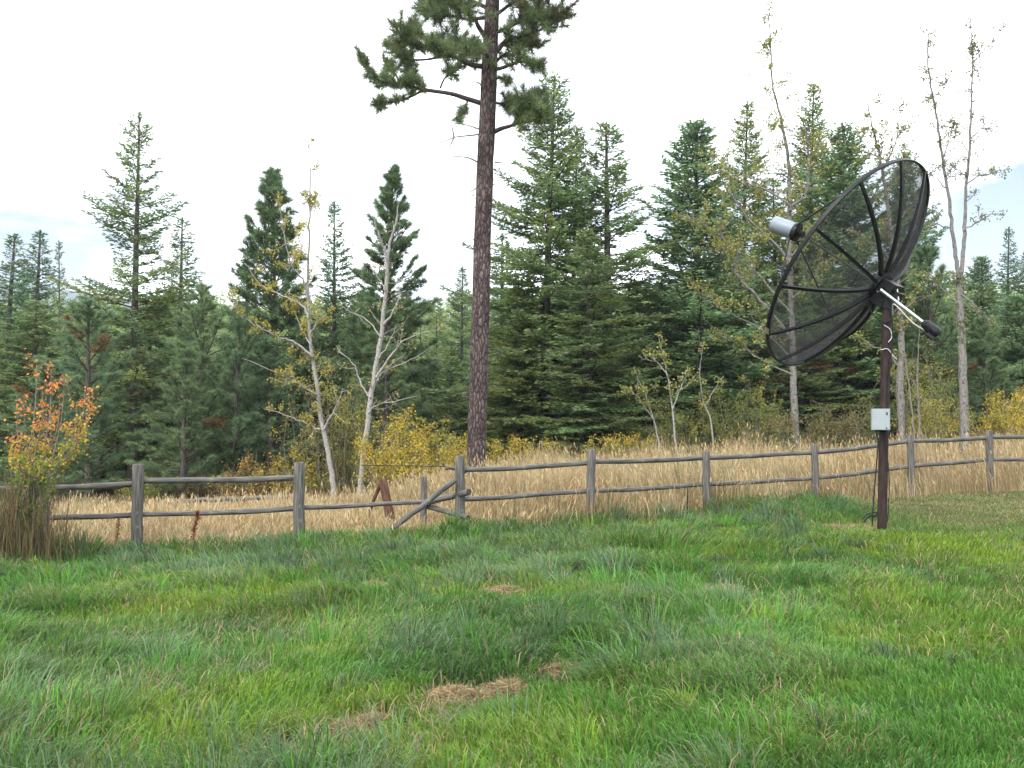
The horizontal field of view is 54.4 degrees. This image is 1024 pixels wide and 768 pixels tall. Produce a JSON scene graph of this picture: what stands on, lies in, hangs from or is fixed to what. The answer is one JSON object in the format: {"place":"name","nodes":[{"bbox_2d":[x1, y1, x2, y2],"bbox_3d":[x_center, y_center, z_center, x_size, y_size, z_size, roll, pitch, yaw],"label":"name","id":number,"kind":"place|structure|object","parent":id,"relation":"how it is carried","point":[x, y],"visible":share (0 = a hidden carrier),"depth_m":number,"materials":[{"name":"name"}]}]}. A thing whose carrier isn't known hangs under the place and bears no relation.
{"place":"outdoors","nodes":[
{"label":"outdoors","id":0,"kind":"place"},
{"bbox_2d":[0,279,144,315],"bbox_3d":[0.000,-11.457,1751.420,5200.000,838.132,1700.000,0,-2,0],"label":"hills","id":1,"kind":"structure","parent":0,"point":[72,295],"depth_m":1543.06,"materials":[{"name":"green plant"}]},
{"bbox_2d":[0,419,1023,551],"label":"dry grass","id":2,"kind":"structure","parent":0,"point":[957,478],"depth_m":17.84,"materials":[{"name":"beige plant"}]},
{"bbox_2d":[0,233,68,477],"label":"fir tree","id":3,"kind":"object","parent":2,"relation":"on","point":[11,300],"visible":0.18,"depth_m":44.11,"materials":[{"name":"green plant"}]},
{"bbox_2d":[0,300,109,491],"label":"fir tree","id":4,"kind":"object","parent":2,"relation":"on","point":[18,369],"visible":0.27,"depth_m":36.62,"materials":[{"name":"green plant"}]},
{"bbox_2d":[15,293,162,500],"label":"pine tree","id":5,"kind":"object","parent":2,"relation":"on","point":[101,415],"visible":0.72,"depth_m":30.97,"materials":[{"name":"green plant"}]},
{"bbox_2d":[34,110,218,493],"bbox_3d":[-13.520,-2.788,35.951,7.101,14.186,6.498,0,-1,-7],"label":"fir tree","id":6,"kind":"object","parent":2,"relation":"on","point":[134,297],"visible":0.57,"depth_m":35.55,"materials":[{"name":"green plant"}]},
{"bbox_2d":[111,217,229,476],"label":"fir tree","id":7,"kind":"object","parent":2,"relation":"on","point":[180,278],"visible":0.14,"depth_m":39.12,"materials":[{"name":"green plant"}]},
{"bbox_2d":[131,281,279,495],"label":"pine tree","id":8,"kind":"object","parent":2,"relation":"on","point":[215,324],"visible":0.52,"depth_m":30.78,"materials":[{"name":"green plant"}]},
{"bbox_2d":[205,448,285,501],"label":"shrub","id":9,"kind":"object","parent":2,"relation":"on","point":[249,485],"visible":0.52,"depth_m":27.70,"materials":[{"name":"yellow plant"}]},
{"bbox_2d":[216,163,340,487],"bbox_3d":[-7.961,-1.769,34.151,4.356,11.838,4.608,-1,-3,-4],"label":"pine tree","id":10,"kind":"object","parent":2,"relation":"on","point":[269,214],"visible":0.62,"depth_m":33.82,"materials":[{"name":"green plant"}]},
{"bbox_2d":[222,134,359,502],"bbox_3d":[-5.894,-1.765,27.039,3.518,10.288,2.090,0,-2,0],"label":"aspen tree","id":11,"kind":"object","parent":2,"relation":"on","point":[309,336],"visible":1,"depth_m":27.09,"materials":[{"name":"yellow plant"}]},
{"bbox_2d":[254,427,327,501],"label":"shrub","id":12,"kind":"object","parent":2,"relation":"on","point":[287,485],"visible":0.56,"depth_m":27.69,"materials":[{"name":"yellow plant"}]},
{"bbox_2d":[291,201,395,480],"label":"fir tree","id":13,"kind":"object","parent":2,"relation":"on","point":[333,334],"visible":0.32,"depth_m":37.08,"materials":[{"name":"green plant"}]},
{"bbox_2d":[328,161,442,478],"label":"pine tree","id":14,"kind":"object","parent":2,"relation":"on","point":[392,177],"visible":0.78,"depth_m":32.83,"materials":[{"name":"green plant"}]},
{"bbox_2d":[334,205,445,497],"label":"aspen tree","id":15,"kind":"object","parent":2,"relation":"on","point":[376,374],"visible":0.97,"depth_m":26.09,"materials":[{"name":"grey pale bark"}]},
{"bbox_2d":[352,404,461,492],"bbox_3d":[-2.697,1.838,24.975,2.519,2.713,2.747,2,-2,-38],"label":"shrub","id":16,"kind":"object","parent":2,"relation":"on","point":[394,459],"visible":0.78,"depth_m":24.78,"materials":[{"name":"yellow plant"}]},
{"bbox_2d":[426,266,486,446],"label":"fir tree","id":17,"kind":"object","parent":2,"relation":"on","point":[462,338],"visible":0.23,"depth_m":38.93,"materials":[{"name":"green plant"}]},
{"bbox_2d":[351,0,583,486],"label":"pine tree","id":18,"kind":"object","parent":2,"relation":"on","point":[523,107],"visible":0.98,"depth_m":20.96,"materials":[{"name":"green plant"}]},
{"bbox_2d":[0,270,1023,477],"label":"forest","id":19,"kind":"object","parent":2,"relation":"on","point":[436,350],"visible":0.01,"depth_m":74.31,"materials":[{"name":"green plant"}]},
{"bbox_2d":[745,294,872,448],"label":"fir tree","id":20,"kind":"object","parent":2,"relation":"on","point":[810,381],"visible":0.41,"depth_m":32.35,"materials":[{"name":"green plant"}]},
{"bbox_2d":[986,386,1023,446],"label":"shrub","id":21,"kind":"object","parent":2,"relation":"on","point":[1019,410],"visible":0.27,"depth_m":28.27,"materials":[{"name":"yellow plant"}]},
{"bbox_2d":[0,447,1023,767],"bbox_3d":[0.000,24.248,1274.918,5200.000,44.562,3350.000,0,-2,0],"label":"ground","id":22,"kind":"structure","parent":0,"point":[834,525],"depth_m":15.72,"materials":[{"name":"green plant"}]},
{"bbox_2d":[0,308,26,464],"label":"fir tree","id":23,"kind":"object","parent":22,"relation":"on","point":[3,356],"visible":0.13,"depth_m":40.31,"materials":[{"name":"green plant"}]},
{"bbox_2d":[0,229,78,441],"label":"fir tree","id":24,"kind":"object","parent":22,"relation":"on","point":[37,276],"visible":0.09,"depth_m":46.13,"materials":[{"name":"green plant"}]},
{"bbox_2d":[0,348,100,563],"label":"autumn shrub","id":25,"kind":"object","parent":22,"relation":"on","point":[16,530],"visible":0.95,"depth_m":12.50,"materials":[{"name":"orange plant"}]},
{"bbox_2d":[47,241,71,472],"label":"fir tree","id":26,"kind":"object","parent":22,"relation":"on","point":[60,272],"visible":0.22,"depth_m":43.02,"materials":[{"name":"green plant"}]},
{"bbox_2d":[0,354,122,502],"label":"pine tree","id":27,"kind":"object","parent":22,"relation":"on","point":[67,416],"visible":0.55,"depth_m":27.94,"materials":[{"name":"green plant"}]},
{"bbox_2d":[113,518,121,543],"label":"weed stalk","id":28,"kind":"object","parent":22,"relation":"on","point":[118,524],"visible":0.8,"depth_m":13.83,"materials":[{"name":"beige plant"}]},
{"bbox_2d":[65,295,205,488],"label":"fir tree","id":29,"kind":"object","parent":22,"relation":"on","point":[117,468],"visible":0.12,"depth_m":38.70,"materials":[{"name":"green plant"}]},
{"bbox_2d":[107,469,197,505],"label":"shrub","id":30,"kind":"object","parent":22,"relation":"on","point":[152,493],"visible":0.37,"depth_m":28.47,"materials":[{"name":"yellow plant"}]},
{"bbox_2d":[123,347,233,498],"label":"pine tree","id":31,"kind":"object","parent":22,"relation":"on","point":[187,364],"visible":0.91,"depth_m":28.34,"materials":[{"name":"green plant"}]},
{"bbox_2d":[159,464,228,502],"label":"shrub","id":32,"kind":"object","parent":22,"relation":"on","point":[188,489],"visible":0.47,"depth_m":28.51,"materials":[{"name":"yellow plant"}]},
{"bbox_2d":[190,510,200,547],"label":"weed stalk","id":33,"kind":"object","parent":22,"relation":"on","point":[198,514],"visible":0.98,"depth_m":13.44,"materials":[{"name":"brown plant"}]},
{"bbox_2d":[177,313,277,491],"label":"pine tree","id":34,"kind":"object","parent":22,"relation":"on","point":[240,324],"visible":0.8,"depth_m":29.36,"materials":[{"name":"green plant"}]},
{"bbox_2d":[166,491,293,507],"bbox_3d":[-5.624,2.650,20.014,2.790,1.008,0.274,0,-2,5],"label":"rail fence","id":35,"kind":"object","parent":22,"relation":"on","point":[204,499],"visible":0.25,"depth_m":20.04,"materials":[{"name":"grey wood"}]},
{"bbox_2d":[205,247,303,490],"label":"fir tree","id":36,"kind":"object","parent":22,"relation":"on","point":[241,303],"visible":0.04,"depth_m":36.76,"materials":[{"name":"green plant"}]},
{"bbox_2d":[200,333,334,493],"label":"pine tree","id":37,"kind":"object","parent":22,"relation":"on","point":[267,345],"visible":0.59,"depth_m":30.34,"materials":[{"name":"green plant"}]},
{"bbox_2d":[237,320,373,488],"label":"fir tree","id":38,"kind":"object","parent":22,"relation":"on","point":[314,416],"visible":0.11,"depth_m":35.63,"materials":[{"name":"green plant"}]},
{"bbox_2d":[270,353,357,500],"bbox_3d":[-5.759,1.348,28.648,2.671,4.564,3.101,0,-2,0],"label":"shrub","id":39,"kind":"object","parent":22,"relation":"on","point":[327,431],"visible":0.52,"depth_m":28.70,"materials":[{"name":"green plant"}]},
{"bbox_2d":[309,390,376,501],"bbox_3d":[-4.729,1.874,27.977,1.962,3.414,1.971,0,-2,0],"label":"shrub","id":40,"kind":"object","parent":22,"relation":"on","point":[344,472],"visible":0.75,"depth_m":27.80,"materials":[{"name":"green plant"}]},
{"bbox_2d":[318,714,373,741],"bbox_3d":[-0.912,1.824,5.293,0.439,0.152,0.360,-1,-2,23],"label":"straw heap","id":41,"kind":"object","parent":22,"relation":"on","point":[341,723],"visible":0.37,"depth_m":5.25,"materials":[{"name":"beige plant"}]},
{"bbox_2d":[303,294,414,483],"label":"fir tree","id":42,"kind":"object","parent":22,"relation":"on","point":[360,360],"visible":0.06,"depth_m":37.49,"materials":[{"name":"green plant"}]},
{"bbox_2d":[326,385,407,492],"bbox_3d":[-3.965,1.769,28.332,2.381,3.542,2.166,1,-2,-31],"label":"shrub","id":43,"kind":"object","parent":22,"relation":"on","point":[379,442],"visible":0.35,"depth_m":28.23,"materials":[{"name":"green plant"}]},
{"bbox_2d":[354,711,390,731],"bbox_3d":[-0.771,1.849,5.430,0.375,0.176,0.378,-1,-2,24],"label":"straw heap","id":44,"kind":"object","parent":22,"relation":"on","point":[367,719],"visible":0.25,"depth_m":5.40,"materials":[{"name":"beige plant"}]},
{"bbox_2d":[361,578,389,587],"bbox_3d":[-1.421,2.029,10.023,0.719,0.187,0.656,-1,-2,33],"label":"straw heap","id":45,"kind":"object","parent":22,"relation":"on","point":[371,581],"visible":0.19,"depth_m":10.02,"materials":[{"name":"beige plant"}]},
{"bbox_2d":[367,478,394,525],"bbox_3d":[-2.084,2.040,15.871,0.549,1.088,0.178,0,-2,14],"label":"rusty post","id":46,"kind":"object","parent":22,"relation":"on","point":[382,486],"visible":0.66,"depth_m":15.80,"materials":[{"name":"brown metal"}]},
{"bbox_2d":[326,342,450,486],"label":"pine tree","id":47,"kind":"object","parent":22,"relation":"on","point":[398,382],"visible":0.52,"depth_m":31.00,"materials":[{"name":"green plant"}]},
{"bbox_2d":[392,355,467,461],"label":"pine tree","id":48,"kind":"object","parent":22,"relation":"on","point":[428,383],"visible":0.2,"depth_m":37.58,"materials":[{"name":"green plant"}]},
{"bbox_2d":[399,413,467,478],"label":"shrub","id":49,"kind":"object","parent":22,"relation":"on","point":[457,450],"visible":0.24,"depth_m":25.62,"materials":[{"name":"yellow plant"}]},
{"bbox_2d":[407,346,491,462],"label":"fir tree","id":50,"kind":"object","parent":22,"relation":"on","point":[449,413],"visible":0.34,"depth_m":32.80,"materials":[{"name":"green plant"}]},
{"bbox_2d":[408,680,503,711],"bbox_3d":[-0.359,1.864,6.005,0.764,0.166,0.685,0,-2,0],"label":"straw heap","id":51,"kind":"object","parent":22,"relation":"on","point":[451,691],"visible":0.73,"depth_m":5.96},
{"bbox_2d":[452,233,539,452],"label":"fir tree","id":52,"kind":"object","parent":22,"relation":"on","point":[502,237],"visible":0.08,"depth_m":34.98,"materials":[{"name":"green plant"}]},
{"bbox_2d":[474,583,538,595],"bbox_3d":[-0.092,1.979,9.565,1.023,0.175,0.701,0,-2,0],"label":"straw heap","id":53,"kind":"object","parent":22,"relation":"on","point":[507,588],"visible":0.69,"depth_m":9.52,"materials":[{"name":"beige plant"}]},
{"bbox_2d":[475,675,547,696],"bbox_3d":[0.006,1.871,6.147,0.608,0.163,0.554,1,-2,-33],"label":"straw heap","id":54,"kind":"object","parent":22,"relation":"on","point":[505,684],"visible":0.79,"depth_m":6.11,"materials":[{"name":"beige plant"}]},
{"bbox_2d":[0,430,1023,546],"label":"rail fence","id":55,"kind":"object","parent":22,"relation":"on","point":[459,495],"visible":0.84,"depth_m":14.86,"materials":[{"name":"grey wood"}]},
{"bbox_2d":[459,283,574,463],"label":"fir tree","id":56,"kind":"object","parent":22,"relation":"on","point":[518,381],"visible":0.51,"depth_m":30.69,"materials":[{"name":"green plant"}]},
{"bbox_2d":[485,433,561,470],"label":"shrub","id":57,"kind":"object","parent":22,"relation":"on","point":[499,451],"visible":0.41,"depth_m":27.91,"materials":[{"name":"yellow plant"}]},
{"bbox_2d":[411,71,646,465],"bbox_3d":[0.349,-3.403,30.968,6.808,13.192,7.029,0,-2,-10],"label":"fir tree","id":58,"kind":"object","parent":22,"relation":"on","point":[545,268],"visible":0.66,"depth_m":30.99,"materials":[{"name":"green plant"}]},
{"bbox_2d":[523,658,581,680],"bbox_3d":[0.312,1.901,6.588,0.653,0.162,0.536,0,-2,0],"label":"straw heap","id":59,"kind":"object","parent":22,"relation":"on","point":[556,667],"visible":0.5,"depth_m":6.59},
{"bbox_2d":[524,124,633,442],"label":"fir tree","id":60,"kind":"object","parent":22,"relation":"on","point":[583,155],"visible":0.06,"depth_m":32.84,"materials":[{"name":"green plant"}]},
{"bbox_2d":[521,227,670,459],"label":"fir tree","id":61,"kind":"object","parent":22,"relation":"on","point":[587,427],"visible":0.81,"depth_m":29.05,"materials":[{"name":"green plant"}]},
{"bbox_2d":[514,121,720,446],"bbox_3d":[3.286,-2.711,32.058,7.322,11.630,6.237,0,-2,-9],"label":"fir tree","id":62,"kind":"object","parent":22,"relation":"on","point":[630,255],"visible":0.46,"depth_m":31.60,"materials":[{"name":"green plant"}]},
{"bbox_2d":[581,431,663,459],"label":"shrub","id":63,"kind":"object","parent":22,"relation":"on","point":[618,444],"visible":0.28,"depth_m":25.81,"materials":[{"name":"yellow plant"}]},
{"bbox_2d":[617,366,660,452],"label":"sapling","id":64,"kind":"object","parent":22,"relation":"on","point":[644,389],"visible":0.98,"depth_m":25.05,"materials":[{"name":"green plant"}]},
{"bbox_2d":[598,334,688,446],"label":"fir tree","id":65,"kind":"object","parent":22,"relation":"on","point":[632,366],"visible":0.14,"depth_m":31.71,"materials":[{"name":"green plant"}]},
{"bbox_2d":[623,394,717,455],"bbox_3d":[4.439,1.484,28.148,2.475,2.427,3.080,1,-2,-31],"label":"shrub","id":66,"kind":"object","parent":22,"relation":"on","point":[669,426],"visible":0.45,"depth_m":27.68,"materials":[{"name":"green plant"}]},
{"bbox_2d":[639,332,703,455],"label":"sapling","id":67,"kind":"object","parent":22,"relation":"on","point":[662,353],"visible":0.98,"depth_m":24.09,"materials":[{"name":"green plant"}]},
{"bbox_2d":[635,321,718,444],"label":"fir tree","id":68,"kind":"object","parent":22,"relation":"on","point":[665,323],"visible":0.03,"depth_m":33.54,"materials":[{"name":"green plant"}]},
{"bbox_2d":[603,118,801,451],"bbox_3d":[5.820,-2.856,33.342,7.277,11.729,7.290,1,-3,-21],"label":"pine tree","id":69,"kind":"object","parent":22,"relation":"on","point":[715,357],"visible":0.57,"depth_m":32.10,"materials":[{"name":"green plant"}]},
{"bbox_2d":[694,342,725,443],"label":"sapling","id":70,"kind":"object","parent":22,"relation":"on","point":[705,380],"visible":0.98,"depth_m":25.60,"materials":[{"name":"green plant"}]},
{"bbox_2d":[696,582,751,590],"bbox_3d":[2.007,1.924,9.354,0.753,0.170,0.571,-1,-2,22],"label":"straw heap","id":71,"kind":"object","parent":22,"relation":"on","point":[728,587],"visible":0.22,"depth_m":9.34,"materials":[{"name":"beige plant"}]},
{"bbox_2d":[689,374,785,454],"bbox_3d":[6.287,1.137,28.014,3.029,2.832,2.721,0,-2,0],"label":"shrub","id":72,"kind":"object","parent":22,"relation":"on","point":[737,411],"visible":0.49,"depth_m":27.76,"materials":[{"name":"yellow plant"}]},
{"bbox_2d":[703,99,785,439],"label":"fir tree","id":73,"kind":"object","parent":22,"relation":"on","point":[746,151],"visible":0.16,"depth_m":36.75,"materials":[{"name":"green plant"}]},
{"bbox_2d":[691,289,818,445],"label":"fir tree","id":74,"kind":"object","parent":22,"relation":"on","point":[764,353],"visible":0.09,"depth_m":33.47,"materials":[{"name":"green plant"}]},
{"bbox_2d":[671,1,846,450],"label":"aspen tree","id":75,"kind":"object","parent":22,"relation":"on","point":[728,243],"visible":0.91,"depth_m":27.08,"materials":[{"name":"green plant"}]},
{"bbox_2d":[738,403,805,458],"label":"shrub","id":76,"kind":"object","parent":22,"relation":"on","point":[777,432],"visible":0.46,"depth_m":26.30,"materials":[{"name":"green plant"}]},
{"bbox_2d":[746,177,798,419],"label":"fir tree","id":77,"kind":"object","parent":22,"relation":"on","point":[774,206],"visible":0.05,"depth_m":38.68,"materials":[{"name":"green plant"}]},
{"bbox_2d":[747,80,861,419],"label":"fir tree","id":78,"kind":"object","parent":22,"relation":"on","point":[807,206],"visible":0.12,"depth_m":37.12,"materials":[{"name":"green plant"}]},
{"bbox_2d":[786,396,867,455],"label":"shrub","id":79,"kind":"object","parent":22,"relation":"on","point":[821,428],"visible":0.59,"depth_m":27.64,"materials":[{"name":"green plant"}]},
{"bbox_2d":[774,273,896,446],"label":"fir tree","id":80,"kind":"object","parent":22,"relation":"on","point":[841,378],"visible":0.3,"depth_m":33.48,"materials":[{"name":"green plant"}]},
{"bbox_2d":[765,158,941,530],"bbox_3d":[4.793,-0.297,14.088,2.666,5.449,2.817,0,-2,0],"label":"satellite dish","id":81,"kind":"object","parent":22,"relation":"on","point":[883,292],"visible":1,"depth_m":13.55,"materials":[{"name":"black paint"}]},
{"bbox_2d":[831,390,892,452],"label":"shrub","id":82,"kind":"object","parent":22,"relation":"on","point":[858,423],"visible":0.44,"depth_m":27.90,"materials":[{"name":"green plant"}]},
{"bbox_2d":[746,120,981,445],"bbox_3d":[12.372,-3.194,35.367,6.992,12.275,6.992,-2,-3,44],"label":"pine tree","id":83,"kind":"object","parent":22,"relation":"on","point":[844,158],"visible":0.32,"depth_m":34.81,"materials":[{"name":"green plant"}]},
{"bbox_2d":[848,91,935,444],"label":"aspen tree","id":84,"kind":"object","parent":22,"relation":"on","point":[901,323],"visible":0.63,"depth_m":27.13,"materials":[{"name":"grey plant"}]},
{"bbox_2d":[897,335,916,463],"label":"sapling","id":85,"kind":"object","parent":22,"relation":"on","point":[909,395],"visible":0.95,"depth_m":21.07,"materials":[{"name":"grey plant"}]},
{"bbox_2d":[870,339,958,452],"bbox_3d":[11.833,0.581,29.015,2.619,3.763,2.632,0,-2,0],"label":"shrub","id":86,"kind":"object","parent":22,"relation":"on","point":[908,410],"visible":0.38,"depth_m":28.89,"materials":[{"name":"green plant"}]},
{"bbox_2d":[853,149,981,446],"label":"pine tree","id":87,"kind":"object","parent":22,"relation":"on","point":[928,240],"visible":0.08,"depth_m":35.59,"materials":[{"name":"green plant"}]},
{"bbox_2d":[907,321,930,450],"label":"sapling","id":88,"kind":"object","parent":22,"relation":"on","point":[918,397],"visible":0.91,"depth_m":26.07,"materials":[{"name":"grey plant"}]},
{"bbox_2d":[868,301,982,446],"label":"fir tree","id":89,"kind":"object","parent":22,"relation":"on","point":[894,432],"visible":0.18,"depth_m":33.22,"materials":[{"name":"green plant"}]},
{"bbox_2d":[870,243,994,434],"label":"pine tree","id":90,"kind":"object","parent":22,"relation":"on","point":[927,255],"visible":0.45,"depth_m":32.85,"materials":[{"name":"green plant"}]},
{"bbox_2d":[890,376,983,452],"bbox_3d":[11.592,1.066,27.032,2.287,2.662,2.008,1,-2,-30],"label":"shrub","id":91,"kind":"object","parent":22,"relation":"on","point":[940,420],"visible":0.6,"depth_m":26.77,"materials":[{"name":"yellow plant"}]},
{"bbox_2d":[911,15,1011,457],"bbox_3d":[11.433,-3.760,25.141,2.711,11.592,1.484,0,-2,0],"label":"aspen tree","id":92,"kind":"object","parent":22,"relation":"on","point":[959,286],"visible":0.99,"depth_m":25.10,"materials":[{"name":"grey plant"}]},
{"bbox_2d":[936,255,1016,433],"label":"pine tree","id":93,"kind":"object","parent":22,"relation":"on","point":[981,272],"visible":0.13,"depth_m":38.97,"materials":[{"name":"green plant"}]},
{"bbox_2d":[931,315,1023,442],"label":"pine tree","id":94,"kind":"object","parent":22,"relation":"on","point":[980,324],"visible":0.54,"depth_m":31.94,"materials":[{"name":"green plant"}]},
{"bbox_2d":[943,389,1023,450],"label":"shrub","id":95,"kind":"object","parent":22,"relation":"on","point":[994,419],"visible":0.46,"depth_m":27.39,"materials":[{"name":"yellow plant"}]},
{"bbox_2d":[949,293,1023,436],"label":"pine tree","id":96,"kind":"object","parent":22,"relation":"on","point":[1011,327],"visible":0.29,"depth_m":35.77,"materials":[{"name":"green plant"}]},
{"bbox_2d":[991,227,1023,326],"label":"fir tree","id":97,"kind":"object","parent":22,"relation":"on","point":[1008,268],"visible":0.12,"depth_m":45.94,"materials":[{"name":"green plant"}]},
{"bbox_2d":[999,250,1023,385],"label":"fir tree","id":98,"kind":"object","parent":22,"relation":"on","point":[1020,281],"visible":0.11,"depth_m":45.02,"materials":[{"name":"green plant"}]},
{"bbox_2d":[0,0,1023,334],"label":"sky","id":99,"kind":"structure","parent":0,"point":[228,90],"materials":[{"name":"white"}]}
]}

